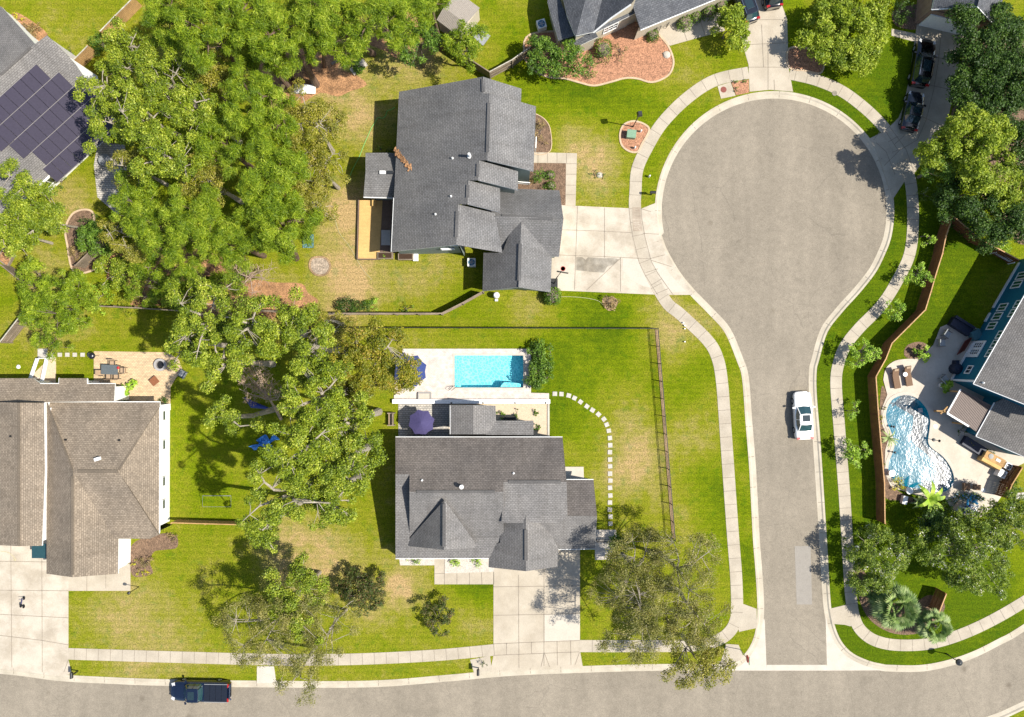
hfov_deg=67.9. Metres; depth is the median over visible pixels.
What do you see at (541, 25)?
air conditioner
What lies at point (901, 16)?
shrub
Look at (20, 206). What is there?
oak tree
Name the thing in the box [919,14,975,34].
garage door
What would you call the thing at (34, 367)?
sun lounger
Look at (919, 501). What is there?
palm plant
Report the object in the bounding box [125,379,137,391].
plant
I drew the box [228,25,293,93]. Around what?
pine tree
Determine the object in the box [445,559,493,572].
gravel bed
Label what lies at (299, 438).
oak tree
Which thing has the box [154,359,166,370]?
fire pit
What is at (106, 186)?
terrace
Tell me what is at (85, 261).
wooden fence
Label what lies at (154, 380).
ottoman
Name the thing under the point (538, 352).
hedge plant
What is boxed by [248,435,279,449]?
blue tarp
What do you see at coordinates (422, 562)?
gravel bed
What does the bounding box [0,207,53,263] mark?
oak tree
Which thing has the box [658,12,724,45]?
footpath
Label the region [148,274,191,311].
tree
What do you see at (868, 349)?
sapling
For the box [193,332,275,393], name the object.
oak tree
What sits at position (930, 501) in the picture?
banana plant
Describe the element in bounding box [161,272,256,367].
oak tree
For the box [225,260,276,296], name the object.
tree
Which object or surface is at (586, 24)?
house
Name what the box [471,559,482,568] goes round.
shrub
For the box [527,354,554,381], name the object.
hedge plant
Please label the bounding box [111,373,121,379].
patio chair
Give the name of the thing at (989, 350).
window
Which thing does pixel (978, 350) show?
window
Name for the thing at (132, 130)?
oak tree
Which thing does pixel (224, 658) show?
pavement
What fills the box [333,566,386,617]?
crape myrtle
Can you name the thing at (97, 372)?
patio chair
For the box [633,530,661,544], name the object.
shrub
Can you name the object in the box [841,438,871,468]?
sapling
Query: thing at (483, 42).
tarp
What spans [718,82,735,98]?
inlet pad
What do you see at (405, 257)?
planter box
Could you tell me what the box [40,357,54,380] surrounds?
louvred railing
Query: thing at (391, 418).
storage bench
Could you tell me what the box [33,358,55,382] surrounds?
terrace
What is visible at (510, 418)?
planter trough
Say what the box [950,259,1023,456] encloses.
house
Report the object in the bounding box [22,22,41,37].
shrub
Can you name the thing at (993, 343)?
window
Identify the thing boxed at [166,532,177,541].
shrub
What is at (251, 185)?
pine tree
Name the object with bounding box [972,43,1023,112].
evergreen tree
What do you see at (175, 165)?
oak tree
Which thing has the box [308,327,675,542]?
metal fence
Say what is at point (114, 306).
wooden fence
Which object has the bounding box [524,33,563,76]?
tree
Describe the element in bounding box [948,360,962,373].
grill
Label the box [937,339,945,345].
patio chair
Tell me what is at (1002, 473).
air conditioner
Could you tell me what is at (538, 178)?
shrub
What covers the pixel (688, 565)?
birch tree
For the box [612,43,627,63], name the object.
shrub
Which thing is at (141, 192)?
tree
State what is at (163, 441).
window
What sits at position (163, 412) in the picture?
window
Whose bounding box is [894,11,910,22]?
shrub
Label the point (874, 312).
pavement
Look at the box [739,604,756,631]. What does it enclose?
footpath
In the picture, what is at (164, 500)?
window
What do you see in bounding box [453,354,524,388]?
swimming pool
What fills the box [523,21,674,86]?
planting bed
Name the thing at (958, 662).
street lamp
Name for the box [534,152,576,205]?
footpath
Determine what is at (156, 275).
tree
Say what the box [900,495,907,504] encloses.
storage box
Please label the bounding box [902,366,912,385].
sun lounger
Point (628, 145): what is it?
planting bed
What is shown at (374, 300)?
shrub
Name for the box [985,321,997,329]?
window
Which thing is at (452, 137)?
house
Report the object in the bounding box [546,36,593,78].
tree
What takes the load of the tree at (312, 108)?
on the ground
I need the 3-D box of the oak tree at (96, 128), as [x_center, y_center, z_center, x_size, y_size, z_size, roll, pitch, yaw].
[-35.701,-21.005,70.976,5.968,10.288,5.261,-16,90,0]
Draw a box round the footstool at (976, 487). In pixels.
[973,484,980,490]
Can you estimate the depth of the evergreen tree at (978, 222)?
71.44 m
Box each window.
[46,176,55,186]
[162,411,165,419]
[162,440,165,449]
[162,476,165,485]
[162,499,165,508]
[602,22,618,34]
[964,365,973,373]
[968,349,979,354]
[972,342,983,347]
[984,349,991,356]
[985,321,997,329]
[989,340,996,347]
[991,312,1003,320]
[994,331,1002,338]
[996,303,1008,311]
[1007,309,1014,316]
[1009,280,1023,288]
[1012,300,1019,307]
[1015,272,1023,279]
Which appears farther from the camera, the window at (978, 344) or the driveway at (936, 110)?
the driveway at (936, 110)
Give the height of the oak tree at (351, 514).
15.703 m
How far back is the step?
75.76 m
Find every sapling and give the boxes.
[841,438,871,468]
[844,337,881,368]
[846,400,860,420]
[882,298,906,320]
[902,261,934,286]
[920,233,937,247]
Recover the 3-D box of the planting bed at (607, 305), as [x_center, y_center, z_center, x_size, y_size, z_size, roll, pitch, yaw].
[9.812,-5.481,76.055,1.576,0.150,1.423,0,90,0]
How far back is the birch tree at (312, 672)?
68.91 m
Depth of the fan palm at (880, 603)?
72.67 m
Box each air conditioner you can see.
[467,258,475,266]
[536,18,546,31]
[993,469,1007,478]
[1002,461,1012,470]
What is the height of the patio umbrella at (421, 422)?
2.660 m
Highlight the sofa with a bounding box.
[947,315,975,335]
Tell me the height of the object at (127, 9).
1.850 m
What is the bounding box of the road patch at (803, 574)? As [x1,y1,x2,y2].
[795,546,811,603]
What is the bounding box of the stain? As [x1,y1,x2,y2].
[576,257,618,272]
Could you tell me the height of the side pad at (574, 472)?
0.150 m
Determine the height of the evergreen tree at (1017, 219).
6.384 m
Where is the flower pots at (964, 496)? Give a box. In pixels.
[955,491,975,501]
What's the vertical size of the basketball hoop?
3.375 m
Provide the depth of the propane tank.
75.00 m
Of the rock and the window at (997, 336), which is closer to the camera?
the window at (997, 336)
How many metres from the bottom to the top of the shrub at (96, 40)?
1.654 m
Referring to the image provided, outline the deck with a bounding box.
[357,199,395,259]
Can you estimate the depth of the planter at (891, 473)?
75.48 m
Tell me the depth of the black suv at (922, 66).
74.92 m
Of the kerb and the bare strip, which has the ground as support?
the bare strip
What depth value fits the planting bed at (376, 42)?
75.99 m
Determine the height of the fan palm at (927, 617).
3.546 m
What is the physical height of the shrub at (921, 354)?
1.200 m
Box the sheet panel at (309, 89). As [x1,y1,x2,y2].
[294,84,315,93]
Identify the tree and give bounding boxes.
[0,156,68,248]
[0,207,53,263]
[15,257,99,362]
[32,195,77,234]
[71,58,155,119]
[74,220,114,260]
[82,89,162,155]
[92,253,139,291]
[97,216,146,262]
[101,16,173,99]
[104,147,168,188]
[107,158,161,223]
[111,82,183,153]
[119,198,194,267]
[122,47,200,121]
[122,249,168,307]
[127,116,225,194]
[139,0,219,65]
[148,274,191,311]
[157,242,210,291]
[158,181,229,247]
[161,0,249,77]
[161,83,242,151]
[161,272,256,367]
[162,321,227,371]
[173,152,243,207]
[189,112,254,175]
[189,212,266,274]
[191,29,230,90]
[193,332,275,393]
[196,264,240,305]
[200,65,254,110]
[200,394,279,437]
[207,0,291,81]
[210,560,330,675]
[217,293,308,362]
[218,60,297,136]
[220,135,313,218]
[225,260,276,296]
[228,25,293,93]
[231,191,326,265]
[234,457,345,529]
[237,355,283,419]
[242,500,302,553]
[243,78,299,162]
[245,0,319,87]
[257,418,355,486]
[261,550,330,645]
[264,33,302,81]
[272,646,323,707]
[275,0,343,69]
[276,284,347,390]
[277,77,351,153]
[277,355,354,449]
[278,170,339,227]
[291,135,350,195]
[292,425,388,517]
[300,301,350,348]
[301,471,363,530]
[302,31,343,67]
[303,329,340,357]
[303,594,363,671]
[309,0,376,69]
[318,368,377,421]
[319,385,383,460]
[320,315,422,399]
[340,0,411,53]
[385,0,431,52]
[397,23,442,67]
[412,0,451,50]
[440,19,489,74]
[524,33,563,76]
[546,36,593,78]
[586,523,673,613]
[595,563,693,668]
[638,527,723,631]
[657,590,732,650]
[657,621,737,690]
[709,2,750,52]
[793,0,890,77]
[912,101,1022,199]
[917,138,963,184]
[929,174,1000,225]
[942,43,1020,119]
[943,0,1023,81]
[945,69,1023,143]
[964,191,1021,255]
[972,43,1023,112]
[982,117,1023,177]
[984,170,1023,212]
[990,198,1023,243]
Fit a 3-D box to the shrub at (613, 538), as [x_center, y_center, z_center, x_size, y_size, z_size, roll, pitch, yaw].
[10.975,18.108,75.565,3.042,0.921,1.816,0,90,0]
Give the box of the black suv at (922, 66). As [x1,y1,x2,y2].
[907,38,937,88]
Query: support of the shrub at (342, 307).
on the ground
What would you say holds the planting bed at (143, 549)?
on the ground
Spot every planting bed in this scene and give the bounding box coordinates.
[12,12,47,40]
[64,209,100,273]
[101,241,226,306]
[129,533,177,576]
[181,276,317,321]
[243,48,366,103]
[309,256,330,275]
[367,13,435,57]
[518,163,565,204]
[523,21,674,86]
[534,114,551,154]
[602,297,616,310]
[619,120,649,152]
[731,80,748,94]
[786,46,824,73]
[855,566,944,634]
[878,386,918,502]
[892,4,916,29]
[904,342,928,358]
[950,28,1023,244]
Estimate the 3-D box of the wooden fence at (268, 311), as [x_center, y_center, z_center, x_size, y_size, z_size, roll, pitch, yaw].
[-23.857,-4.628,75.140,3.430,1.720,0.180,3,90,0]
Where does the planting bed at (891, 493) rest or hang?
on the ground
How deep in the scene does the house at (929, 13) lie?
73.60 m
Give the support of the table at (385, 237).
on the deck
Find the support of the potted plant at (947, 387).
on the terrace at (966, 463)
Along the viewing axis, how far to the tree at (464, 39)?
70.33 m
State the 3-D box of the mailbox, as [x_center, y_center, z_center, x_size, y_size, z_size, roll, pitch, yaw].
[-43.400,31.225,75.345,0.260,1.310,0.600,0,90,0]
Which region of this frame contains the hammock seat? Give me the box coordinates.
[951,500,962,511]
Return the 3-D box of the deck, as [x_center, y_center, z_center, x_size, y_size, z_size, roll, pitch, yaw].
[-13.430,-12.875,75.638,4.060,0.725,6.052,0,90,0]
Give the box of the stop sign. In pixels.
[740,649,749,664]
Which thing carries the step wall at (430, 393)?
on the terrace at (437, 382)
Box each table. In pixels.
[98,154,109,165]
[101,364,120,374]
[381,230,389,244]
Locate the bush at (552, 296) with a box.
[543,287,561,305]
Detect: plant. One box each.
[117,384,129,400]
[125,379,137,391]
[158,396,168,403]
[351,59,364,74]
[522,369,553,391]
[526,338,554,364]
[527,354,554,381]
[912,494,924,509]
[916,480,945,512]
[940,380,953,393]
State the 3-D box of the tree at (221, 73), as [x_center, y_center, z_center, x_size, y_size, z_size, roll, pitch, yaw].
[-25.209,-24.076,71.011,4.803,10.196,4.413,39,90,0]
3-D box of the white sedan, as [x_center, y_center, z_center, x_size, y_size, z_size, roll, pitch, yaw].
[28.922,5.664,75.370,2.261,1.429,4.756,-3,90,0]
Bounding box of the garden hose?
[349,107,394,176]
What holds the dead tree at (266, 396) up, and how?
on the ground
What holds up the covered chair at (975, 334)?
on the terrace at (966, 463)
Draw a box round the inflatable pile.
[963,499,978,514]
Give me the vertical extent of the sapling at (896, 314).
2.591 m
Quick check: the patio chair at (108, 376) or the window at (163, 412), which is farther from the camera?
the patio chair at (108, 376)
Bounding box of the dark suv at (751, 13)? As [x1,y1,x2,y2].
[732,0,759,23]
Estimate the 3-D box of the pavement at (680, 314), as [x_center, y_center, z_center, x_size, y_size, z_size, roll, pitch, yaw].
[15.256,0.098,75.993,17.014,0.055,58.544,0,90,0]
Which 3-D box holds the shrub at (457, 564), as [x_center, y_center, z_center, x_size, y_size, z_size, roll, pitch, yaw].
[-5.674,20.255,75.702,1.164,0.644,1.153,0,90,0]
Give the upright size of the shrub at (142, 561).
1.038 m
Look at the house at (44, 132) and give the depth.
71.67 m
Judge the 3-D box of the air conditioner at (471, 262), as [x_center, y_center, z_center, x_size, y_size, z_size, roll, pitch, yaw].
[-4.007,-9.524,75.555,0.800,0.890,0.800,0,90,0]
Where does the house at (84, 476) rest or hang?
on the ground
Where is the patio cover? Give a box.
[934,389,991,432]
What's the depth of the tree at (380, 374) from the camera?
64.42 m
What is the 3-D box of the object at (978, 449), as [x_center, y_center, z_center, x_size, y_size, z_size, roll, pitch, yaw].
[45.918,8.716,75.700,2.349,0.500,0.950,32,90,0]
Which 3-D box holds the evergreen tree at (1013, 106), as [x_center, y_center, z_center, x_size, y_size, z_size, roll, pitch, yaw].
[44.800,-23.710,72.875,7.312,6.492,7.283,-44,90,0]
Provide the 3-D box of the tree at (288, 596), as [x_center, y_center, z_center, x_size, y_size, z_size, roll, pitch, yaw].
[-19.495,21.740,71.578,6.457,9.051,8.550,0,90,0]
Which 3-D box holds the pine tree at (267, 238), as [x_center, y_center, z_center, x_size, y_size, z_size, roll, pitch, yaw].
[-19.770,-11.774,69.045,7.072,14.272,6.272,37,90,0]
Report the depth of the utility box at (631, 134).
75.25 m
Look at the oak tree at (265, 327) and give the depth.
60.30 m
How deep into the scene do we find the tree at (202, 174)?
65.84 m
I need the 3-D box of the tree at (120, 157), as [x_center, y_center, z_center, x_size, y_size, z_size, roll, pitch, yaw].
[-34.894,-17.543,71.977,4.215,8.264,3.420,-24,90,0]
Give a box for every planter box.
[377,252,392,259]
[398,253,413,260]
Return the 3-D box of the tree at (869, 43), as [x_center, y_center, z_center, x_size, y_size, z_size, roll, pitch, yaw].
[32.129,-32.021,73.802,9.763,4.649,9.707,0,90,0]
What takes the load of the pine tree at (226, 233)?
on the ground
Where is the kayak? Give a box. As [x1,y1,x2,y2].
[245,397,267,408]
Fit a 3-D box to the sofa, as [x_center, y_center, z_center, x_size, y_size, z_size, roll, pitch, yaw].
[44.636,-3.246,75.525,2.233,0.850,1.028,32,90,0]
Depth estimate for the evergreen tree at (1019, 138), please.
69.89 m
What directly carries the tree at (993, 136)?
on the ground
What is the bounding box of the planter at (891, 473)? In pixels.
[887,470,895,476]
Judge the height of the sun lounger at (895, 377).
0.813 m
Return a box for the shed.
[437,0,479,44]
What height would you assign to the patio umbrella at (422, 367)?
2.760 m
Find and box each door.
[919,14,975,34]
[963,341,985,356]
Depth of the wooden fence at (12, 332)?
74.89 m
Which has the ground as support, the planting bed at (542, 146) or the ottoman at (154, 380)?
the planting bed at (542, 146)
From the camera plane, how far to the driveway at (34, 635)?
75.98 m
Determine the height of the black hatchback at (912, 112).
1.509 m
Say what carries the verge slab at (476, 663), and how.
on the ground
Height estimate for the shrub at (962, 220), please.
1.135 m
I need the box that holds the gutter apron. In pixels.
[732,619,879,670]
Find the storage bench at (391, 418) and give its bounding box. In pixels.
[387,412,394,425]
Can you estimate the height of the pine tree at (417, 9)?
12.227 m
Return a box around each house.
[0,6,118,218]
[0,378,170,576]
[364,77,562,291]
[395,405,596,570]
[547,0,728,52]
[915,0,1002,34]
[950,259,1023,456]
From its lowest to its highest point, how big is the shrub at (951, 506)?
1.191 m
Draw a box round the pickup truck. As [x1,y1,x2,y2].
[171,678,231,704]
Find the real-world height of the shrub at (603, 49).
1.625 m
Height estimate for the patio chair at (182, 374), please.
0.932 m
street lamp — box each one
[632,111,641,126]
[946,653,962,665]
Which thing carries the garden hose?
on the ground
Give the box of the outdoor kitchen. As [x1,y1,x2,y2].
[977,451,1005,469]
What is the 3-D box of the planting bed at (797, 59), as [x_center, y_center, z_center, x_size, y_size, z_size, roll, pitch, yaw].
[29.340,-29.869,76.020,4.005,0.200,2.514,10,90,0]
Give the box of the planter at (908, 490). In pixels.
[905,487,912,493]
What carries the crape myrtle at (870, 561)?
on the ground
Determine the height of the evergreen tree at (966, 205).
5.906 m
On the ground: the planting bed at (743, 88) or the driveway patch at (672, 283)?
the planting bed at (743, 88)
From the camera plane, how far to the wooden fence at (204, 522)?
75.03 m
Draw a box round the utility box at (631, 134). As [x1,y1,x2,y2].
[626,129,636,139]
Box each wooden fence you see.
[0,264,34,285]
[0,313,28,342]
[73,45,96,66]
[74,226,123,267]
[92,305,185,311]
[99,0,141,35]
[170,519,240,524]
[257,310,282,312]
[300,291,484,315]
[432,33,489,77]
[489,46,536,78]
[867,217,951,523]
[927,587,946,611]
[942,216,1018,262]
[994,465,1022,497]
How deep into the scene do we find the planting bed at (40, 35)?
75.98 m
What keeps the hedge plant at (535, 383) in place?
on the ground
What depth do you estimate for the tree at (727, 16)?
73.16 m
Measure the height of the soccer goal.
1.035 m
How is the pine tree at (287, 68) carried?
on the planting bed at (333, 80)
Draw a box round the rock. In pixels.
[663,51,670,57]
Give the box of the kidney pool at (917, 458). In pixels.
[883,392,956,495]
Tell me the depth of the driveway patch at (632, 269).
75.97 m
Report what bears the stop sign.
on the footpath at (735, 653)
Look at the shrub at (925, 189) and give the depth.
75.65 m
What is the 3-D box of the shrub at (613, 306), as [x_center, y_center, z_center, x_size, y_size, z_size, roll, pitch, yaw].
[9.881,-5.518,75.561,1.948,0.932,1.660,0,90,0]
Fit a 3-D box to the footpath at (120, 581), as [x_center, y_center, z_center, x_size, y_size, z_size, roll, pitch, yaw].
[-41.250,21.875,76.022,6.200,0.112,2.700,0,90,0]
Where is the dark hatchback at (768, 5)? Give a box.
[762,0,782,10]
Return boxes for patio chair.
[95,370,104,375]
[104,374,111,379]
[107,359,117,364]
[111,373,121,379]
[120,367,127,372]
[177,369,188,378]
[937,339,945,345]
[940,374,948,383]
[942,329,951,338]
[961,482,970,490]
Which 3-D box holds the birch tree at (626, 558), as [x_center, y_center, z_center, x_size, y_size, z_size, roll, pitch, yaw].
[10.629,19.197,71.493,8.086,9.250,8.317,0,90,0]
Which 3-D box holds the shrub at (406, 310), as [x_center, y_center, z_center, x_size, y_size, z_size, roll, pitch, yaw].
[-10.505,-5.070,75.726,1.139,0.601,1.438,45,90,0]
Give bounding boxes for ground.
[0,0,1023,716]
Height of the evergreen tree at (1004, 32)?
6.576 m
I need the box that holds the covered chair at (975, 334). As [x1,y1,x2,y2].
[968,328,981,340]
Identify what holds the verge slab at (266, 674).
on the ground
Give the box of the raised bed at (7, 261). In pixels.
[0,248,14,265]
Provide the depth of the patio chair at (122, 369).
75.50 m
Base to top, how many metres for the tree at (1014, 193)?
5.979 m
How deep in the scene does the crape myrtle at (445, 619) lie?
74.03 m
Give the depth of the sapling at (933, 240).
74.54 m
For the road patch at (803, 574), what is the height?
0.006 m
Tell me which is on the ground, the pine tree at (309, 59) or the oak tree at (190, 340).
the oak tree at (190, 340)
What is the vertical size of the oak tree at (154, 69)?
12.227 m
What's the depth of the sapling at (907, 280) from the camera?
73.92 m
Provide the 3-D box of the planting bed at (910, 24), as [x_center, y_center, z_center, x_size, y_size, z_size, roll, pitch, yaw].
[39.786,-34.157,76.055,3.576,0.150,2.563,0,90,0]
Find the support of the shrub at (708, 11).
on the ground
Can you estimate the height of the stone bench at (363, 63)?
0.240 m
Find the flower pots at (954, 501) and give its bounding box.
[951,496,957,503]
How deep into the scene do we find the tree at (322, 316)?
68.04 m
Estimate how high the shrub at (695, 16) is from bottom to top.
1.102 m
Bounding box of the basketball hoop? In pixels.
[551,266,567,288]
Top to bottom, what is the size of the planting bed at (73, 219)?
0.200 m
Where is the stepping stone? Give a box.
[38,349,46,357]
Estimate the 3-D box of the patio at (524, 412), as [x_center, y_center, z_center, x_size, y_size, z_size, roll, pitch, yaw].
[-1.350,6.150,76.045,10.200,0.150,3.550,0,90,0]
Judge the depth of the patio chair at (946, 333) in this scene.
75.50 m
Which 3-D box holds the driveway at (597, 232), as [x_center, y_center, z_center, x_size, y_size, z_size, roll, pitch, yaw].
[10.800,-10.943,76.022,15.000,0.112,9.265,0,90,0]
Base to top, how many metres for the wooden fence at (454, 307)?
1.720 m
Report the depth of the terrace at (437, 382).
75.92 m
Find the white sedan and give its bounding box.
[791,391,814,439]
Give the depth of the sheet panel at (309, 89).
75.62 m
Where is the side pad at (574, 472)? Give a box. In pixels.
[565,467,583,477]
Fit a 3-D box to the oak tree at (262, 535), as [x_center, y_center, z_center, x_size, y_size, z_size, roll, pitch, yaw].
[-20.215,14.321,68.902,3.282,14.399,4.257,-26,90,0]
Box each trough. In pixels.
[504,417,516,419]
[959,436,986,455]
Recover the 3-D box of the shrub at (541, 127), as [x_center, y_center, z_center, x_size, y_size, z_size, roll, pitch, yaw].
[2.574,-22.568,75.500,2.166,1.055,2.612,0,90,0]
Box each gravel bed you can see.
[399,559,433,564]
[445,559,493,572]
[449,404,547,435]
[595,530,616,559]
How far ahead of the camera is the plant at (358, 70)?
75.27 m
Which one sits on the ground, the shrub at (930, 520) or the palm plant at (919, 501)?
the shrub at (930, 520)
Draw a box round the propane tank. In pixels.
[493,292,499,300]
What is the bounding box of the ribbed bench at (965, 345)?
[957,337,971,354]
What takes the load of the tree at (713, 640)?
on the ground
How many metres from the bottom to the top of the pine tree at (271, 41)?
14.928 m
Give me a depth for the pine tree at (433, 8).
67.58 m
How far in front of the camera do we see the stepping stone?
75.94 m
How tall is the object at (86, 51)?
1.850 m
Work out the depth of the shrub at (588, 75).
75.46 m
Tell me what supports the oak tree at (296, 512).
on the ground
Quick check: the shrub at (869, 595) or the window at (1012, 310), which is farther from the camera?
the shrub at (869, 595)
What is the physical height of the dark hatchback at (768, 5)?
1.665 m
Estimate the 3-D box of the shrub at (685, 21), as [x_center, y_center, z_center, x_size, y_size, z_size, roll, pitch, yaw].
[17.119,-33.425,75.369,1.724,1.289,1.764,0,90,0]
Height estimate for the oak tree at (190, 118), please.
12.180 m
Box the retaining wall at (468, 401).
[392,399,549,435]
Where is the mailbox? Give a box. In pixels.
[70,670,77,678]
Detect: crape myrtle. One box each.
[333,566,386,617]
[420,595,454,636]
[840,522,915,596]
[908,505,1015,600]
[977,489,1023,552]
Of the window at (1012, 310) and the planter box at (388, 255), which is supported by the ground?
the planter box at (388, 255)
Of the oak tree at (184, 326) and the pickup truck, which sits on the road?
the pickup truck
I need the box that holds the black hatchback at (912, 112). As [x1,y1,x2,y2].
[898,91,926,132]
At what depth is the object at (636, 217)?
75.96 m
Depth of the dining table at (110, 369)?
75.23 m
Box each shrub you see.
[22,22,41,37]
[67,238,93,261]
[75,212,100,236]
[87,278,114,315]
[88,31,107,56]
[96,244,130,276]
[116,287,147,316]
[136,556,155,571]
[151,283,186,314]
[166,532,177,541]
[229,252,261,285]
[335,296,372,316]
[364,297,378,310]
[401,302,413,312]
[407,559,420,564]
[449,559,459,566]
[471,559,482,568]
[533,167,547,189]
[533,424,540,430]
[535,118,547,143]
[546,170,554,179]
[546,180,555,189]
[582,58,597,80]
[593,37,611,63]
[603,295,620,310]
[607,531,636,547]
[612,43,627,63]
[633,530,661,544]
[646,29,658,42]
[676,14,692,31]
[690,11,700,24]
[701,4,715,20]
[714,0,727,14]
[862,577,883,599]
[890,0,916,27]
[892,475,905,490]
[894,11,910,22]
[912,344,931,362]
[916,187,931,200]
[917,508,947,542]
[921,499,947,516]
[942,497,955,512]
[950,206,971,236]
[998,232,1015,252]
[1011,478,1022,492]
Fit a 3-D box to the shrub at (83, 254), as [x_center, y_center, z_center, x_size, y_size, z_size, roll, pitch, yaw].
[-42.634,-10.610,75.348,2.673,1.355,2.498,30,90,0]
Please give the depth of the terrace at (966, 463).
75.94 m
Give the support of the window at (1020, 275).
in the house at (992, 364)
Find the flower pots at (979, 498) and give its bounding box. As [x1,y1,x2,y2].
[971,492,984,502]
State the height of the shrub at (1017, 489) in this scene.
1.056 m
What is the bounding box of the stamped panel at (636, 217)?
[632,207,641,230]
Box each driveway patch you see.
[545,614,579,640]
[622,258,650,287]
[652,262,684,291]
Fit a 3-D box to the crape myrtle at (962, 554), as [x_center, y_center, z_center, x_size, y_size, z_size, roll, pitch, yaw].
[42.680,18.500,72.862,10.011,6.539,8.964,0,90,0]
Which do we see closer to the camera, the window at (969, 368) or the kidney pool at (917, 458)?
the window at (969, 368)
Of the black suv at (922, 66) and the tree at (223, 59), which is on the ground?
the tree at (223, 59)
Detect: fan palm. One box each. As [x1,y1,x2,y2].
[866,581,921,631]
[914,608,953,644]
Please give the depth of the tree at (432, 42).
70.64 m
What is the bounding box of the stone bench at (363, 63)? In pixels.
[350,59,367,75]
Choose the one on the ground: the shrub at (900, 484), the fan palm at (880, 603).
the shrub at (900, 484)
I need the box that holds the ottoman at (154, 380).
[149,376,158,385]
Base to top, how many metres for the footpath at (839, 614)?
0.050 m
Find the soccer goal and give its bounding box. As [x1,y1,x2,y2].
[202,495,230,506]
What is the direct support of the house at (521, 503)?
on the ground
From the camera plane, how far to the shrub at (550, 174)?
75.33 m
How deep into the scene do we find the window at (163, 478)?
74.59 m
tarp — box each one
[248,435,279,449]
[303,234,313,247]
[470,25,489,44]
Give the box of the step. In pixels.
[419,394,429,398]
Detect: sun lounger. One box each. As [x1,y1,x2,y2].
[29,358,44,378]
[891,368,900,388]
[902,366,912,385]
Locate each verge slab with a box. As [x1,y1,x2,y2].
[257,666,275,682]
[470,656,490,671]
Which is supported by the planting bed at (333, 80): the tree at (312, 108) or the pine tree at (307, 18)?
the pine tree at (307, 18)
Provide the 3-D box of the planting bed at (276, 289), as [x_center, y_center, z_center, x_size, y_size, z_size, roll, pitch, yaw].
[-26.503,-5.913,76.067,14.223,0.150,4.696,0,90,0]
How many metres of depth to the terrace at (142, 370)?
75.96 m
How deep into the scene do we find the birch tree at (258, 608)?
68.36 m
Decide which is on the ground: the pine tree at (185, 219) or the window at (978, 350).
the pine tree at (185, 219)
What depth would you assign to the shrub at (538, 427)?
75.73 m
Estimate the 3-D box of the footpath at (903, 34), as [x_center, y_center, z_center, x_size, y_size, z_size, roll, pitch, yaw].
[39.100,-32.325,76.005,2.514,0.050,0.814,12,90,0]
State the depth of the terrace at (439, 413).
75.96 m
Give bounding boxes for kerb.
[0,91,1023,716]
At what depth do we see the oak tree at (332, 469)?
59.21 m
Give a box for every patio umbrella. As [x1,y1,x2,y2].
[395,355,425,386]
[409,409,433,434]
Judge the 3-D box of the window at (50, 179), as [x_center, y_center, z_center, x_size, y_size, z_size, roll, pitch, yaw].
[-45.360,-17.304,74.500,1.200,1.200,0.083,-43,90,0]
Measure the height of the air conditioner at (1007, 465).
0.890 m
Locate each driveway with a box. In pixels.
[0,540,70,675]
[490,550,582,671]
[551,203,694,294]
[743,0,792,91]
[869,24,967,197]
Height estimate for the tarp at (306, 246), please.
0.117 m
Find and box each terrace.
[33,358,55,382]
[94,143,129,214]
[94,351,181,403]
[394,349,548,398]
[398,404,448,435]
[881,325,1023,516]
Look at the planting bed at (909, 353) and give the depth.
75.98 m
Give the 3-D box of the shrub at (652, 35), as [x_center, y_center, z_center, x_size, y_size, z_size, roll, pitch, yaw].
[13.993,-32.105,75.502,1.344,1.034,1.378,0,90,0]
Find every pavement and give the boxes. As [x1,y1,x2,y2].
[68,644,494,665]
[580,67,749,651]
[789,70,1023,650]
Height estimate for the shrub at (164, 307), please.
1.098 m
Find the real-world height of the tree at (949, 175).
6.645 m
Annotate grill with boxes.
[88,352,94,358]
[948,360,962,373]
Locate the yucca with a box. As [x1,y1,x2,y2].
[881,429,898,447]
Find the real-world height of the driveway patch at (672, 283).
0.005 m
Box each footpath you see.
[68,564,129,590]
[434,559,493,583]
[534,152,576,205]
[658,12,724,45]
[722,644,742,663]
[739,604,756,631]
[830,605,850,625]
[891,29,914,41]
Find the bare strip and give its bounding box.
[655,330,674,537]
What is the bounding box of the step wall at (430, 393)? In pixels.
[418,392,431,398]
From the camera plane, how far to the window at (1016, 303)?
72.38 m
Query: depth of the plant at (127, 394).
75.31 m
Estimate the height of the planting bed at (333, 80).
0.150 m
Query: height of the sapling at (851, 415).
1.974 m
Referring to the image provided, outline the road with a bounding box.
[0,99,1023,716]
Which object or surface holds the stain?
on the driveway at (597, 232)
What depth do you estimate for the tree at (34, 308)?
71.69 m
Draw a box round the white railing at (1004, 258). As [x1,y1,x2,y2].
[990,252,1014,263]
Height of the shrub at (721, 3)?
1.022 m
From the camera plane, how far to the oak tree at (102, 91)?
66.84 m
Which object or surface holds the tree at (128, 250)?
on the ground

